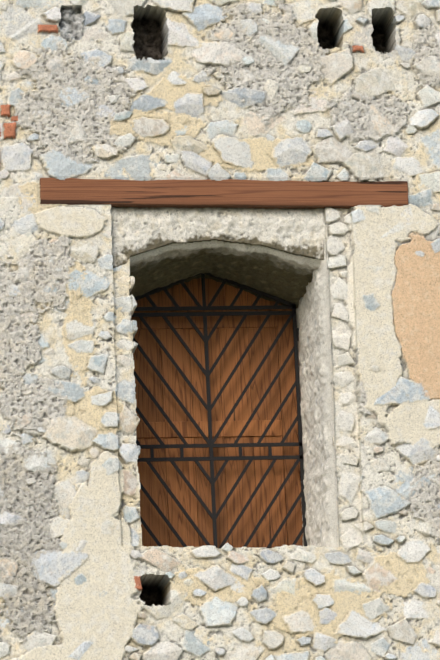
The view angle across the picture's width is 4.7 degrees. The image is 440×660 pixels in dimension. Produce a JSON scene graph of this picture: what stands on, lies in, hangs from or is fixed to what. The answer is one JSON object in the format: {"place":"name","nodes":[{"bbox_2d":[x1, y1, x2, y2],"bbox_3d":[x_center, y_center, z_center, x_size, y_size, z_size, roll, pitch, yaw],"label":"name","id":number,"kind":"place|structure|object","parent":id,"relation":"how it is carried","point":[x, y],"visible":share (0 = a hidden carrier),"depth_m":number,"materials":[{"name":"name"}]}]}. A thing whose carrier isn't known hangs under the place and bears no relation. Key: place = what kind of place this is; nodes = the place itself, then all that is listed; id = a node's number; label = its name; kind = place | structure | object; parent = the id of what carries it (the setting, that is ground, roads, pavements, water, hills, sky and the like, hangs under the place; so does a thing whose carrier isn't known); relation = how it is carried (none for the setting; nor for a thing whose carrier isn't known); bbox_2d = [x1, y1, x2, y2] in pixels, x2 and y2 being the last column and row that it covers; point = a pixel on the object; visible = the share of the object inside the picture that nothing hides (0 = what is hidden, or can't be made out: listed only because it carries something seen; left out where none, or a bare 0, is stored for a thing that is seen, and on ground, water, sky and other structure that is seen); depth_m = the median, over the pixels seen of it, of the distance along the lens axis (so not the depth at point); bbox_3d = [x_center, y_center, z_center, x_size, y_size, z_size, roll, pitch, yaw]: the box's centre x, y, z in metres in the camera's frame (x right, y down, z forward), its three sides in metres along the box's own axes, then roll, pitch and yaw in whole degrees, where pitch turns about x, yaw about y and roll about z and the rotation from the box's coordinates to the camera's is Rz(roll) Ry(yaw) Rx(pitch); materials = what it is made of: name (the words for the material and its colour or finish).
{"place":"outdoors","nodes":[
{"label":"outdoors","id":0,"kind":"place"},
{"bbox_2d":[0,0,439,659],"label":"stone wall","id":1,"kind":"structure","parent":0,"point":[282,90],"depth_m":24.90,"materials":[{"name":"beige stone"}]},
{"bbox_2d":[40,178,407,208],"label":"lintel beam","id":2,"kind":"structure","parent":1,"relation":"attached to","point":[237,193],"depth_m":25.02,"materials":[{"name":"brown wood"}]},
{"bbox_2d":[129,240,320,307],"bbox_3d":[-0.038,-0.246,25.303,1.052,0.236,0.584,0,-13,-8],"label":"arch underside","id":3,"kind":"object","parent":1,"relation":"in","point":[282,275],"depth_m":25.25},
{"bbox_2d":[131,278,302,547],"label":"wooden shutters","id":4,"kind":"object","parent":3,"relation":"attached to","point":[178,520],"depth_m":25.43,"materials":[{"name":"brown wood"}]},
{"bbox_2d":[132,273,307,548],"bbox_3d":[-0.026,0.484,25.350,0.920,1.587,0.018,-1,-13,-8],"label":"iron grille","id":5,"kind":"object","parent":3,"relation":"attached to","point":[209,406],"visible":0.58,"depth_m":25.38,"materials":[{"name":"black metal"}]},
{"bbox_2d":[296,209,338,546],"bbox_3d":[0.435,0.310,25.208,0.039,1.694,0.642,1,-14,-13],"label":"window jamb","id":6,"kind":"object","parent":1,"relation":"attached to","point":[315,373],"visible":0.73,"depth_m":25.08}
]}

